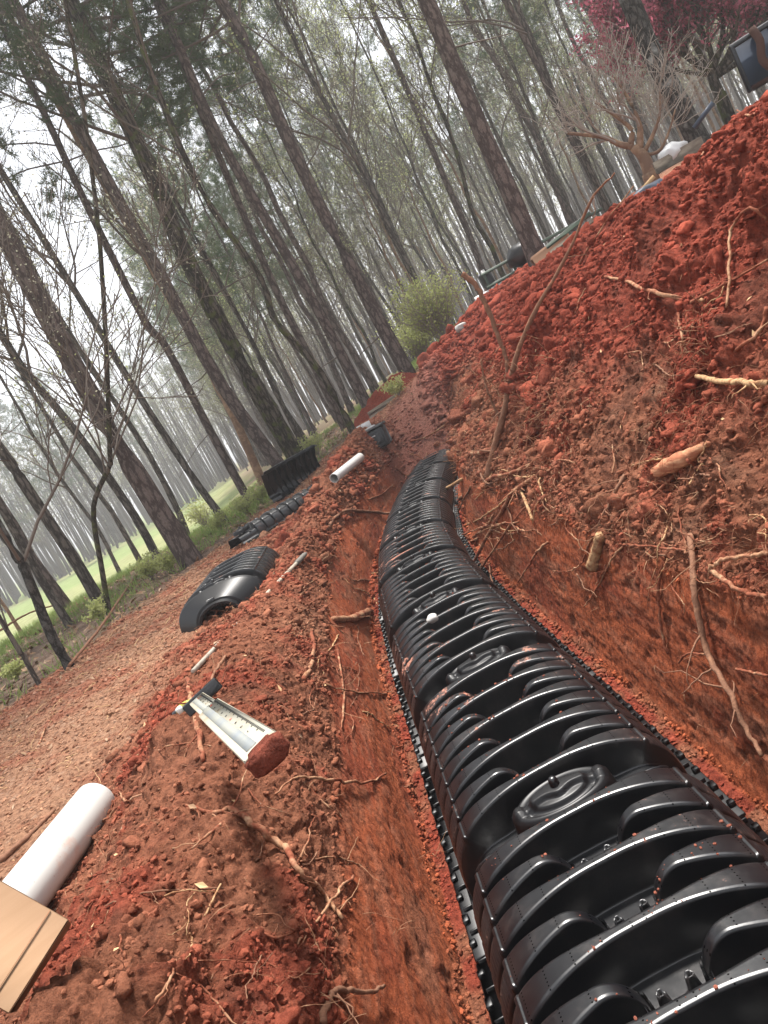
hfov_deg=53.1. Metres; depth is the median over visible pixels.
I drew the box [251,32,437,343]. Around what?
forest tree
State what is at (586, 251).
bare root
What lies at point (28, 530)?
forest tree
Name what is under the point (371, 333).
pine tree
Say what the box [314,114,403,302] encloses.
forest tree
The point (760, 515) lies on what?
bare root
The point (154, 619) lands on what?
path grit
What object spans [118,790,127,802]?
bare root
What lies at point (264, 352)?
forest tree
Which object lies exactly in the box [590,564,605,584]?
bare root
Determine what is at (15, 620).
fallen branch
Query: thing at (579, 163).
forest tree
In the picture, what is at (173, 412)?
pine tree
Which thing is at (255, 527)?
leaching chamber
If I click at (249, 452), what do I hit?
forest tree
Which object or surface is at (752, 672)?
bare root
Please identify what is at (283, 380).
forest tree
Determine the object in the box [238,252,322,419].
forest tree
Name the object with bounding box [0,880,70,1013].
cardboard box
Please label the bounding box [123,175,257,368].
forest tree
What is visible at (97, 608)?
leafy shrub
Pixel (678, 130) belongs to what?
forest tree
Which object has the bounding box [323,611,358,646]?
bare root
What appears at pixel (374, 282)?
forest tree
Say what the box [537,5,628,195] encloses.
forest tree
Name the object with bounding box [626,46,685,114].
forest tree
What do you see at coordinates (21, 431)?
pine tree
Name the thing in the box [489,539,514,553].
bare root
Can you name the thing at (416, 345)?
leafy shrub
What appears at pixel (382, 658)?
trench crumbs
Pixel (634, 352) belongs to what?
bare root
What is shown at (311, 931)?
bare root
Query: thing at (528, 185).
forest tree
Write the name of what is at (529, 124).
pine tree
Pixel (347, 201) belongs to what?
forest tree
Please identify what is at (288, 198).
forest tree
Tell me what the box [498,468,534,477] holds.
bare root
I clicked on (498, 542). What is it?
bare root
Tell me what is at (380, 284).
forest tree
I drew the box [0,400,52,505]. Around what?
pine tree
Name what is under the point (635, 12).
lichen tree
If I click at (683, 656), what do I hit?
bare root
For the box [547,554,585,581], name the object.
bare root
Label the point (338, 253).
forest tree
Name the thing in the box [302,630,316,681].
bare root
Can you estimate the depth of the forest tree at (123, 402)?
98.58 m
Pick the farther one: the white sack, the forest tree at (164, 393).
the forest tree at (164, 393)
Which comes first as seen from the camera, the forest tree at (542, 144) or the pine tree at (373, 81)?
the forest tree at (542, 144)
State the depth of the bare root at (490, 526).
5.33 m
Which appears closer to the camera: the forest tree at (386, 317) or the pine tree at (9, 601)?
the forest tree at (386, 317)
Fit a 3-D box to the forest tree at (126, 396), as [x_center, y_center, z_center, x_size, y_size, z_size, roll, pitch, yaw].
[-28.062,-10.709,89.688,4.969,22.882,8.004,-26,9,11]
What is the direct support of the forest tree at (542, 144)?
on the ground at (382, 843)
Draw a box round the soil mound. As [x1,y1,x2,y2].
[354,372,415,427]
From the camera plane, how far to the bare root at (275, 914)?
1.61 m
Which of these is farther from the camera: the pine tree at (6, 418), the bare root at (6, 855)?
the pine tree at (6, 418)
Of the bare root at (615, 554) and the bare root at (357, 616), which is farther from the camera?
the bare root at (357, 616)
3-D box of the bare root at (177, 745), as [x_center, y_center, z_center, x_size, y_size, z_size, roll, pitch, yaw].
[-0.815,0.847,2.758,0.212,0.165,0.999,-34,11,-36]
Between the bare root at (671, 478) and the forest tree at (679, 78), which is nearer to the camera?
the bare root at (671, 478)
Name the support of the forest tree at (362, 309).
on the forest terrain at (222, 493)
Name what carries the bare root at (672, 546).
on the ground at (382, 843)
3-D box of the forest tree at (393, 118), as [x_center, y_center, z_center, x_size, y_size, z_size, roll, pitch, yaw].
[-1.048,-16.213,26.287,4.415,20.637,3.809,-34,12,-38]
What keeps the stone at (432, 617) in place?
on the leaching chamber at (493, 632)
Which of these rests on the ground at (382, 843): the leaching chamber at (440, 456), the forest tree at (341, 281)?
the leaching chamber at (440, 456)
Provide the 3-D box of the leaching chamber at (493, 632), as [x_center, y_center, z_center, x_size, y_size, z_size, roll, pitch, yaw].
[0.428,0.724,4.023,0.895,0.332,1.270,-28,9,-1]
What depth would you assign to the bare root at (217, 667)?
2.98 m
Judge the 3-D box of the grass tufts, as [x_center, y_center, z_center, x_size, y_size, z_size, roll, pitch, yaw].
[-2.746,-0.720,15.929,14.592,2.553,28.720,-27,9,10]
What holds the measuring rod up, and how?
on the ground at (382, 843)
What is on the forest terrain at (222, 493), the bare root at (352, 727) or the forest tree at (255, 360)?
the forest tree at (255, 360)
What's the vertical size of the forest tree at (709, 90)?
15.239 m
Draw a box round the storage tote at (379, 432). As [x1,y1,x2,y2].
[356,421,391,448]
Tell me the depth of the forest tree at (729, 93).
42.38 m
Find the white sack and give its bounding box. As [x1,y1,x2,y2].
[658,141,687,159]
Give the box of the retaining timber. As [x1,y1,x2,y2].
[367,388,403,418]
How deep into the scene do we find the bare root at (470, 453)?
6.23 m
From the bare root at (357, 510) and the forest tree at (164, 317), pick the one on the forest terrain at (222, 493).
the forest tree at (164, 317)
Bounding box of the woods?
[0,8,767,610]
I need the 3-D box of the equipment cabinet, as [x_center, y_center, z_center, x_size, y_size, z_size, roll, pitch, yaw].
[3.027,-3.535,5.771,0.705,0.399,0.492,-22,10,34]
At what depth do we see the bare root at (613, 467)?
3.34 m
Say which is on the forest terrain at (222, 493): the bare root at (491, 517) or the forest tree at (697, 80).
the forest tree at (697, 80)
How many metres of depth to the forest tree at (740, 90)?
47.62 m
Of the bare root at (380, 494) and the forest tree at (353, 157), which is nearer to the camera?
the bare root at (380, 494)
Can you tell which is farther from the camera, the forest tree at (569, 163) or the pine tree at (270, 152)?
the pine tree at (270, 152)
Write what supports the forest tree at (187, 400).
on the forest terrain at (222, 493)
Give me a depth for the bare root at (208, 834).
1.78 m
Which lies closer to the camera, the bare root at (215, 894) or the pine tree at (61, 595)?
the bare root at (215, 894)
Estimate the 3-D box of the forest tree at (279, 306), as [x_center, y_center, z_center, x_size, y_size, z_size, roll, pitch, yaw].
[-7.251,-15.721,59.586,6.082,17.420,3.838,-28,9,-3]
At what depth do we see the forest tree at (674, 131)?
36.33 m
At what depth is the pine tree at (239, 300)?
32.61 m
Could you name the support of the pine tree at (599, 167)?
on the forest terrain at (222, 493)
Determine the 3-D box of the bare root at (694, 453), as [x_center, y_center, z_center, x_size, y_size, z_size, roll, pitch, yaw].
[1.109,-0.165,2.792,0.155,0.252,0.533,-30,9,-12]
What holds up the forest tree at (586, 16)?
on the forest terrain at (222, 493)
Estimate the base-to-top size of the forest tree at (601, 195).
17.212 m
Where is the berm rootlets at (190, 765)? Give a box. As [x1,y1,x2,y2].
[0,411,422,1023]
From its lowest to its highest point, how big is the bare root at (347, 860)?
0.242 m
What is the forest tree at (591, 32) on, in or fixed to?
on the forest terrain at (222, 493)
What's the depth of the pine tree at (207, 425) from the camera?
15.43 m
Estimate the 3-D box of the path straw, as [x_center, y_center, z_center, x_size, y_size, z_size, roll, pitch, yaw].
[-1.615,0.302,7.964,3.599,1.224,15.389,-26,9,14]
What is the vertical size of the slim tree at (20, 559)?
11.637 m
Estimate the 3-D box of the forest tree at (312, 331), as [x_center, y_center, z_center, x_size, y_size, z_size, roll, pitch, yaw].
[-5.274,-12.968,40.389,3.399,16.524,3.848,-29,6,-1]
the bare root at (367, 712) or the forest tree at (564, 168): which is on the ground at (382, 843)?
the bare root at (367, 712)
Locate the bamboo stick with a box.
[642,175,655,186]
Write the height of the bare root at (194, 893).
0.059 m
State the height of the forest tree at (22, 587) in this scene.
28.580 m
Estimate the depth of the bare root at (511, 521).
4.75 m
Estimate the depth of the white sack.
7.64 m
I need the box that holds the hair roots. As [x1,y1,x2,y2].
[440,261,767,630]
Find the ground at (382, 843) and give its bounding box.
[0,101,767,1023]
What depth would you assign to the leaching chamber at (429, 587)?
5.10 m
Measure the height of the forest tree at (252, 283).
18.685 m
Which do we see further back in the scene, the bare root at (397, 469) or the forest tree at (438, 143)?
the forest tree at (438, 143)
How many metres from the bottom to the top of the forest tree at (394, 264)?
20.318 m
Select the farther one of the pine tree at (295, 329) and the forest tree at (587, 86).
the forest tree at (587, 86)
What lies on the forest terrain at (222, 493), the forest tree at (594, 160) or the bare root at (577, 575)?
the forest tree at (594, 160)
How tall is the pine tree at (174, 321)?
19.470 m
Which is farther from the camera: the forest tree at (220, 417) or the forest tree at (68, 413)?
the forest tree at (68, 413)
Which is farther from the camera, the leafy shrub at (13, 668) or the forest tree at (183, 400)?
the forest tree at (183, 400)
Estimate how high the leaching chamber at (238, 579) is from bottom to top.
0.305 m
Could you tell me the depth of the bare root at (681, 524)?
2.61 m
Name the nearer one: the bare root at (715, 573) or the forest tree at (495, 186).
the bare root at (715, 573)
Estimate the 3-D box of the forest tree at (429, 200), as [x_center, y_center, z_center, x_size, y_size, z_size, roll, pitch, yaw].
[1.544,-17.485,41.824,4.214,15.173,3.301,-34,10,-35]
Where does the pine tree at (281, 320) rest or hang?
on the forest terrain at (222, 493)
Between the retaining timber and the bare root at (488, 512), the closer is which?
the bare root at (488, 512)
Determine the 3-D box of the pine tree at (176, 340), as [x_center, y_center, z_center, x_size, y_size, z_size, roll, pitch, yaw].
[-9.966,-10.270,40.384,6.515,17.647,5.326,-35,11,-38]
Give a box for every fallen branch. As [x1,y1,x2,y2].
[0,605,51,631]
[25,699,54,724]
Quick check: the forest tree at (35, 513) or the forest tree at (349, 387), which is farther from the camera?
the forest tree at (35, 513)
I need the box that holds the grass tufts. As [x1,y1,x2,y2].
[0,325,455,704]
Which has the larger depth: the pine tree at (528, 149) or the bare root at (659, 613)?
the pine tree at (528, 149)
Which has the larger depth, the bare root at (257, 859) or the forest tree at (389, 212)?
the forest tree at (389, 212)
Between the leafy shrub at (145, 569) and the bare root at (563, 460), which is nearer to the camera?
the bare root at (563, 460)
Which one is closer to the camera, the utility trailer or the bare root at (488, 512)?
the bare root at (488, 512)
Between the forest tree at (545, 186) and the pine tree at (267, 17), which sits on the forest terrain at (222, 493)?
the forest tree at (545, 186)
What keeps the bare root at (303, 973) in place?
on the ground at (382, 843)
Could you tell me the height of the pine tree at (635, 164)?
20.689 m
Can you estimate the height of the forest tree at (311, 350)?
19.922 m
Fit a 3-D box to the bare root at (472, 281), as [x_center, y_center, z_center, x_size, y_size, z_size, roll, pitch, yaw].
[0.779,-1.358,5.720,0.234,0.935,0.183,-32,9,-23]
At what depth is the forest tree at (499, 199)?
60.19 m
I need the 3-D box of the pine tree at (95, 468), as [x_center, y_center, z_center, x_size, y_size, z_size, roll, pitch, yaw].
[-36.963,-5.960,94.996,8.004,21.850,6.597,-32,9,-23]
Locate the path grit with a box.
[0,371,424,879]
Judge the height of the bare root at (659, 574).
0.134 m
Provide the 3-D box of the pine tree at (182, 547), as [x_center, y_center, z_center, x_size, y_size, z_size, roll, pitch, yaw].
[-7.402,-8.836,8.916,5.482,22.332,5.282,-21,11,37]
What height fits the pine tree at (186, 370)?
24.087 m
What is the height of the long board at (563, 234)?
0.139 m
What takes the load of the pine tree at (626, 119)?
on the forest terrain at (222, 493)
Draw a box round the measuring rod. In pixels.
[175,678,289,777]
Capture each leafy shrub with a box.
[0,658,24,680]
[78,591,106,623]
[129,550,159,580]
[149,548,175,572]
[178,492,213,527]
[202,509,230,530]
[224,490,254,514]
[244,478,266,501]
[297,428,327,456]
[368,315,438,358]
[376,370,405,396]
[378,257,477,343]
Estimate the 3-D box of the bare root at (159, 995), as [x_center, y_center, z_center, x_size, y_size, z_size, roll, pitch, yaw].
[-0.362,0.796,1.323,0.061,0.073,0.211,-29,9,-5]
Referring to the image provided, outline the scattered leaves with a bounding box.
[0,168,669,910]
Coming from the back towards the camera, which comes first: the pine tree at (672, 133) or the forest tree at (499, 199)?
the forest tree at (499, 199)
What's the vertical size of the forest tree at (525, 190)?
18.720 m
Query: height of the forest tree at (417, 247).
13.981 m
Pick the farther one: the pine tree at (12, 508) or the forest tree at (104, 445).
the forest tree at (104, 445)
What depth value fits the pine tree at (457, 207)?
20.30 m
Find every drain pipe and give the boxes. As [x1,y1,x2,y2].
[2,783,114,906]
[330,453,363,482]
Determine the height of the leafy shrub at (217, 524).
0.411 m
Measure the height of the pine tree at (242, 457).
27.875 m
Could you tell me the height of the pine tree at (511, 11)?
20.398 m
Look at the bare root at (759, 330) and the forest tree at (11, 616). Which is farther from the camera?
the forest tree at (11, 616)
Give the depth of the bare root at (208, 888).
1.62 m
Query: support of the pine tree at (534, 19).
on the forest terrain at (222, 493)
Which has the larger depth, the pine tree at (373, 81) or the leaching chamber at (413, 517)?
the pine tree at (373, 81)
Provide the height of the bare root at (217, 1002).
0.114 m
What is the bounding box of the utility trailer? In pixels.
[474,207,602,300]
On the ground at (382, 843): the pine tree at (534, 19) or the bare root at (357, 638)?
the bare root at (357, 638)
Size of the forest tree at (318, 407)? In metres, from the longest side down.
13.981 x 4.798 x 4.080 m
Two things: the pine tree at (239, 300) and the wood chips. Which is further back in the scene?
the pine tree at (239, 300)
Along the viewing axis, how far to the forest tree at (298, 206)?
25.59 m
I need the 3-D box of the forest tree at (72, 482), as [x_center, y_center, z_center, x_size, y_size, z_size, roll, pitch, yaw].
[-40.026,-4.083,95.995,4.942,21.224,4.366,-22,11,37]
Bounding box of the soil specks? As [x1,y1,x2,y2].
[381,526,764,1023]
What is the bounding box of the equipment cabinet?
[729,21,767,92]
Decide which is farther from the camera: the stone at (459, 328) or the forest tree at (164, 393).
the forest tree at (164, 393)
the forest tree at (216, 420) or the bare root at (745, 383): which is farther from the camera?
the forest tree at (216, 420)
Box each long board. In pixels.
[545,212,590,248]
[549,215,596,252]
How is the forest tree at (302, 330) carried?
on the forest terrain at (222, 493)
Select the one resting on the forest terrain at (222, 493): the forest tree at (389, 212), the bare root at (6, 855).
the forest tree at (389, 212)
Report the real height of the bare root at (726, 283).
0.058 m
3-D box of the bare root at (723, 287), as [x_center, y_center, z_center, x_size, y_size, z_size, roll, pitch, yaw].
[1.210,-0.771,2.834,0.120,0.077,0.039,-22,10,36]
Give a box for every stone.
[426,613,437,622]
[455,322,465,332]
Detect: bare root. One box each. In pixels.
[0,809,55,862]
[27,726,46,762]
[95,788,160,828]
[105,887,223,906]
[109,934,122,952]
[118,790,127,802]
[138,732,210,754]
[142,958,176,1017]
[156,676,236,761]
[164,889,214,896]
[166,892,195,939]
[172,811,243,848]
[175,973,235,1023]
[184,916,192,959]
[185,769,359,919]
[198,959,319,986]
[204,883,221,916]
[211,655,228,695]
[245,952,272,998]
[248,788,290,815]
[255,839,262,861]
[256,913,295,930]
[256,924,294,939]
[275,773,386,794]
[295,616,324,636]
[296,875,354,952]
[299,817,314,858]
[300,837,381,882]
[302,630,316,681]
[302,851,317,864]
[303,676,317,714]
[303,781,343,818]
[304,907,321,953]
[309,677,322,714]
[313,674,401,696]
[314,662,357,673]
[317,634,338,667]
[319,984,385,1023]
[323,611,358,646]
[327,506,389,529]
[331,608,372,621]
[336,649,366,733]
[343,714,353,740]
[345,579,377,604]
[356,624,369,656]
[363,711,398,728]
[368,485,392,499]
[395,466,408,476]
[409,421,448,441]
[433,441,490,455]
[446,478,462,488]
[455,498,505,528]
[456,486,470,514]
[458,462,533,499]
[461,271,508,382]
[461,521,518,534]
[469,172,614,478]
[473,464,550,561]
[477,498,533,569]
[478,359,499,417]
[478,467,504,484]
[480,513,493,527]
[482,522,526,537]
[488,517,517,542]
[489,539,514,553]
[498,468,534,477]
[507,508,519,537]
[514,524,541,535]
[517,541,548,582]
[519,489,532,520]
[524,186,633,360]
[536,449,575,463]
[538,477,546,501]
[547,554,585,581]
[565,519,580,550]
[576,573,596,597]
[577,474,626,550]
[584,543,624,606]
[586,531,604,571]
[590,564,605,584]
[604,275,705,302]
[611,444,614,473]
[611,511,625,535]
[614,525,736,590]
[617,538,687,553]
[622,350,643,367]
[633,458,662,464]
[637,441,710,478]
[639,423,650,466]
[640,364,681,400]
[643,550,666,558]
[647,558,667,588]
[650,336,676,346]
[651,472,677,496]
[653,501,671,531]
[654,533,763,756]
[656,526,667,568]
[656,551,668,654]
[666,448,716,550]
[671,306,767,391]
[671,576,684,615]
[672,473,717,480]
[676,297,682,339]
[678,530,723,541]
[678,652,704,663]
[690,259,767,303]
[694,374,767,398]
[697,440,706,464]
[702,286,724,313]
[702,457,726,497]
[708,323,752,337]
[708,551,767,598]
[725,204,767,307]
[735,668,767,676]
[736,109,756,117]
[748,514,766,534]
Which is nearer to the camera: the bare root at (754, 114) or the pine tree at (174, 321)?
the bare root at (754, 114)
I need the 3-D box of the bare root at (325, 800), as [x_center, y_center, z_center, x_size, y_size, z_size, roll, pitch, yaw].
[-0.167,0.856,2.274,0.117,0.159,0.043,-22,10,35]
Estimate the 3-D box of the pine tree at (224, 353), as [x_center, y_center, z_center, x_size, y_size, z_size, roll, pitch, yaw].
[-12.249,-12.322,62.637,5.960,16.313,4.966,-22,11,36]
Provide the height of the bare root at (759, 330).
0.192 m
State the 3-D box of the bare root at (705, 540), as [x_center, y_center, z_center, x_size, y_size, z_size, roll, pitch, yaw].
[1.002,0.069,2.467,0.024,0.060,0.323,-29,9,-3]
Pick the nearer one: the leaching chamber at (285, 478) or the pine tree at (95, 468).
the leaching chamber at (285, 478)
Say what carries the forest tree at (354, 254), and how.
on the forest terrain at (222, 493)
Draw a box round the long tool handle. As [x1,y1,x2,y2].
[191,552,306,672]
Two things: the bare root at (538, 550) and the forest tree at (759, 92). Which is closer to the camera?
the bare root at (538, 550)
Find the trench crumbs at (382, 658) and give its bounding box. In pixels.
[367,484,767,1023]
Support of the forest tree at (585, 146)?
on the forest terrain at (222, 493)
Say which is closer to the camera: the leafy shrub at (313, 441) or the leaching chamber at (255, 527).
the leaching chamber at (255, 527)
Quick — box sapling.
[0,408,40,684]
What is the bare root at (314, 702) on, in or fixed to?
on the ground at (382, 843)
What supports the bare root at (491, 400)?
on the ground at (382, 843)
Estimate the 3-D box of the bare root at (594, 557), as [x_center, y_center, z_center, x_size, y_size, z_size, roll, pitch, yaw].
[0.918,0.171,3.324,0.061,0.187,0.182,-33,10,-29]
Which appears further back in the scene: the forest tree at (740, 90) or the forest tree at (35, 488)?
the forest tree at (35, 488)
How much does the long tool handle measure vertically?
0.166 m
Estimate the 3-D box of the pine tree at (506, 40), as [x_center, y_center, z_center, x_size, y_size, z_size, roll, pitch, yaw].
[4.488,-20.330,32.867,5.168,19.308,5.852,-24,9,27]
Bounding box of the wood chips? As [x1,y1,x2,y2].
[91,121,753,950]
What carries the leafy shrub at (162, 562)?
on the ground at (382, 843)
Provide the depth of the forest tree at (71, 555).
10.92 m
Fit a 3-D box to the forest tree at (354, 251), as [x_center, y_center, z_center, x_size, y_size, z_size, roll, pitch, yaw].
[-3.719,-14.356,30.863,4.022,19.552,4.553,-28,8,11]
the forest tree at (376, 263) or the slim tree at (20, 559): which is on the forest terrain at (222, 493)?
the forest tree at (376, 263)
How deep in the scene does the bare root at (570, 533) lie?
3.66 m
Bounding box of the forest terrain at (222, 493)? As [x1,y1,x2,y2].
[0,359,416,642]
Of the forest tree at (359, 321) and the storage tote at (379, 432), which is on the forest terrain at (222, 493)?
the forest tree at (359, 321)
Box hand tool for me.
[172,699,189,714]
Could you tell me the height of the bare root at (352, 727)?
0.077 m
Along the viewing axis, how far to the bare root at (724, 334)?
2.56 m
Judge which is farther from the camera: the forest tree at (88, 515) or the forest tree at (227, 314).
the forest tree at (227, 314)
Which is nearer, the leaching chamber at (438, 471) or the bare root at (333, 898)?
the bare root at (333, 898)
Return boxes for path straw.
[0,393,426,860]
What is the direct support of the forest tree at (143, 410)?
on the forest terrain at (222, 493)
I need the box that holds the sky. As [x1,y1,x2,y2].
[0,0,767,587]
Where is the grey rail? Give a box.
[692,101,714,128]
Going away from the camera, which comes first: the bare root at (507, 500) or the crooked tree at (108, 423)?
the bare root at (507, 500)
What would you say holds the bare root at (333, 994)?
on the ground at (382, 843)
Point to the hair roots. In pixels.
(525, 415)
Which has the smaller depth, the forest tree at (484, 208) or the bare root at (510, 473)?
the bare root at (510, 473)
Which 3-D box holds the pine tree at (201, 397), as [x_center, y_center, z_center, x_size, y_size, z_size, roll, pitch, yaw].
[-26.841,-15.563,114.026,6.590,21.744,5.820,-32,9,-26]
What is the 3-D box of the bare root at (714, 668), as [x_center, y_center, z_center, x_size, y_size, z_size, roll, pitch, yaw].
[0.940,0.411,2.387,0.234,0.486,0.575,-24,10,27]
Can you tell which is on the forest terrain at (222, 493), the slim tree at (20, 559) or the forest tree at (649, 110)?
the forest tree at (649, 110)
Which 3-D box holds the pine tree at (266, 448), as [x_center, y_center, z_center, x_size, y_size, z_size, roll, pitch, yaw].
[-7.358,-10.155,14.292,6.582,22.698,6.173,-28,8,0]
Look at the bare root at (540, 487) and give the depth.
4.17 m
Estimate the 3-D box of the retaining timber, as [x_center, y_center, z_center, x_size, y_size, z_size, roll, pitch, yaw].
[0.114,-1.858,13.373,0.856,0.321,0.100,-27,9,4]
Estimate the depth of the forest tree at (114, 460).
95.99 m
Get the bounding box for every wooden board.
[530,234,569,265]
[652,136,703,173]
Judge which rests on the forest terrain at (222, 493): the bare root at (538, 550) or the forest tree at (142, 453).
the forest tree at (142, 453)
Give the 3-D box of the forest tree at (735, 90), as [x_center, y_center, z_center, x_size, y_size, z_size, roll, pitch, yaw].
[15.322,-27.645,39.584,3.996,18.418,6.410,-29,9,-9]
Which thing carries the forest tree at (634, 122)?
on the ground at (382, 843)
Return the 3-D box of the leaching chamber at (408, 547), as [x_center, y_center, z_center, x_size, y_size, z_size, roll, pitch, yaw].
[0.280,0.395,6.435,0.895,0.332,1.270,-27,9,4]
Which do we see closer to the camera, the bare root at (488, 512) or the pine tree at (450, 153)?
the bare root at (488, 512)
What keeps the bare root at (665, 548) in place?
on the ground at (382, 843)
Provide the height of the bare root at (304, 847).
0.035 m
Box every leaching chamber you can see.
[179,546,279,632]
[228,484,311,548]
[261,444,319,502]
[378,521,481,621]
[379,499,463,552]
[379,548,522,677]
[386,479,458,523]
[392,584,595,769]
[395,462,459,499]
[406,449,457,479]
[419,643,745,961]
[473,767,767,1023]
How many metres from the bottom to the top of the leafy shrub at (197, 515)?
0.787 m
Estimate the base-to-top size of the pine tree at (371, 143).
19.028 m
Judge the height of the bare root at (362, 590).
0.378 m
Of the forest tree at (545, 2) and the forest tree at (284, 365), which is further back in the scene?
the forest tree at (284, 365)
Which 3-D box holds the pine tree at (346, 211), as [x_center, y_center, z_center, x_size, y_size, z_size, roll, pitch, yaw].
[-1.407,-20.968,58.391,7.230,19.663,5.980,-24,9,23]
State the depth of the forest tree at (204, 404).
51.17 m
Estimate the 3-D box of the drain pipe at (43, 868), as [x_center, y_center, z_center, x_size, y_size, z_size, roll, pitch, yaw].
[-1.069,1.123,2.405,0.152,0.152,0.753,-27,9,9]
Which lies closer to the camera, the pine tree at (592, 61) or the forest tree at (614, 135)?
the forest tree at (614, 135)
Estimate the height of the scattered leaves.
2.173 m
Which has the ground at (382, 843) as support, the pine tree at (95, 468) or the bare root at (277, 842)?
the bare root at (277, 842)
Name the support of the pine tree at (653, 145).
on the forest terrain at (222, 493)
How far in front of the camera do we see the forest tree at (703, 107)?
26.77 m
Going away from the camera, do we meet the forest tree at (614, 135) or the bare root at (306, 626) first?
the bare root at (306, 626)
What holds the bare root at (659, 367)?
on the ground at (382, 843)
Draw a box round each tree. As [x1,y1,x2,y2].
[0,0,230,614]
[0,0,253,502]
[0,0,264,488]
[0,0,283,466]
[0,0,302,458]
[0,26,228,520]
[0,51,190,534]
[0,153,141,560]
[0,176,159,566]
[0,208,202,568]
[0,237,160,670]
[0,312,120,574]
[0,374,103,603]
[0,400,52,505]
[0,404,93,556]
[0,413,86,560]
[0,461,56,580]
[0,473,56,579]
[0,484,30,597]
[0,496,71,608]
[0,498,72,627]
[0,582,12,605]
[1,439,58,544]
[1,446,70,574]
[1,599,21,633]
[2,0,355,433]
[8,363,118,547]
[16,406,105,554]
[17,409,110,546]
[25,391,115,491]
[26,1,305,447]
[31,355,124,485]
[33,0,309,443]
[50,390,125,515]
[51,128,263,466]
[60,347,151,453]
[63,0,379,391]
[74,0,415,372]
[75,183,249,419]
[75,391,152,521]
[77,408,133,506]
[81,0,369,407]
[81,88,277,451]
[81,330,168,473]
[83,0,345,430]
[84,186,266,466]
[85,338,190,503]
[88,370,152,484]
[93,131,281,455]
[97,69,316,440]
[97,183,238,417]
[97,375,181,507]
[98,0,354,412]
[101,158,269,465]
[102,96,282,415]
[107,144,282,452]
[107,220,260,465]
[107,306,213,488]
[110,346,177,462]
[111,351,199,464]
[114,321,212,478]
[117,249,257,452]
[118,169,284,455]
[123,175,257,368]
[123,255,248,466]
[127,291,228,473]
[131,85,336,421]
[131,105,311,434]
[132,141,309,435]
[135,318,225,481]
[137,289,246,388]
[143,265,242,414]
[144,293,247,470]
[145,181,280,394]
[145,276,228,421]
[148,123,316,429]
[154,0,391,311]
[161,0,424,302]
[161,3,386,380]
[161,324,243,468]
[162,67,358,403]
[163,347,229,454]
[166,302,225,406]
[174,0,385,382]
[174,338,250,421]
[175,13,372,393]
[181,288,267,401]
[184,22,348,313]
[188,0,411,361]
[188,124,322,359]
[198,151,311,335]
[198,213,327,422]
[199,176,344,408]
[199,215,318,424]
[200,180,327,402]
[201,122,353,404]
[204,1,370,322]
[204,11,413,361]
[208,0,437,339]
[218,68,396,372]
[218,296,291,398]
[224,127,347,330]
[226,220,326,360]
[228,130,385,376]
[229,0,437,272]
[233,0,404,331]
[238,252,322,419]
[238,277,315,425]
[245,0,410,229]
[250,87,396,370]
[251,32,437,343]
[251,154,376,381]
[252,0,416,275]
[252,115,376,295]
[254,207,354,400]
[257,0,455,325]
[258,287,330,367]
[263,25,426,349]
[266,5,418,281]
[266,129,396,373]
[267,44,412,329]
[273,204,348,350]
[280,103,385,300]
[281,0,465,313]
[284,1,465,312]
[284,130,413,330]
[285,0,478,294]
[297,174,387,312]
[304,0,474,303]
[313,0,509,274]
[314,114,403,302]
[314,123,431,286]
[320,0,477,294]
[326,131,436,340]
[328,216,405,317]
[329,248,389,374]
[332,63,457,322]
[334,0,610,212]
[338,152,425,301]
[339,0,505,280]
[341,158,430,344]
[342,0,498,283]
[344,55,475,296]
[345,135,443,287]
[348,0,551,242]
[349,24,470,268]
[360,158,434,289]
[361,189,441,297]
[363,68,485,290]
[366,0,487,289]
[367,0,517,243]
[369,2,511,272]
[370,156,445,286]
[384,172,455,320]
[387,108,471,303]
[388,100,497,279]
[390,1,508,248]
[396,1,519,241]
[399,52,493,240]
[406,23,540,200]
[409,0,592,195]
[412,83,491,237]
[413,29,519,200]
[417,0,543,266]
[430,0,578,207]
[437,3,546,244]
[439,0,571,232]
[443,0,581,227]
[443,10,561,227]
[445,114,517,236]
[452,0,644,185]
[454,0,593,190]
[454,3,587,221]
[455,7,559,239]
[455,9,561,229]
[458,8,563,228]
[461,0,577,232]
[467,131,542,234]
[468,39,551,239]
[468,47,566,215]
[477,35,587,223]
[479,1,599,216]
[480,0,602,213]
[483,66,571,203]
[491,0,623,199]
[496,0,606,155]
[499,6,593,169]
[502,0,603,213]
[502,0,612,204]
[503,0,619,202]
[510,0,621,200]
[521,0,727,182]
[525,0,636,142]
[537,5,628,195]
[537,102,594,210]
[539,36,611,205]
[540,1,635,191]
[549,3,644,167]
[554,0,659,173]
[555,0,660,151]
[559,6,651,125]
[566,0,767,124]
[576,0,659,159]
[576,0,676,141]
[581,49,679,141]
[586,29,676,90]
[587,17,664,138]
[590,28,683,140]
[602,4,662,149]
[604,20,722,126]
[617,29,720,120]
[618,0,710,142]
[623,61,682,140]
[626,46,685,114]
[673,16,715,132]
[674,21,738,113]
[681,26,721,96]
[682,12,749,106]
[687,18,726,123]
[691,20,744,109]
[691,36,736,112]
[693,29,708,84]
[694,19,720,128]
[732,25,762,97]
[739,28,766,93]
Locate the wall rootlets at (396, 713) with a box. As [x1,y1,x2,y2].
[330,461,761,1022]

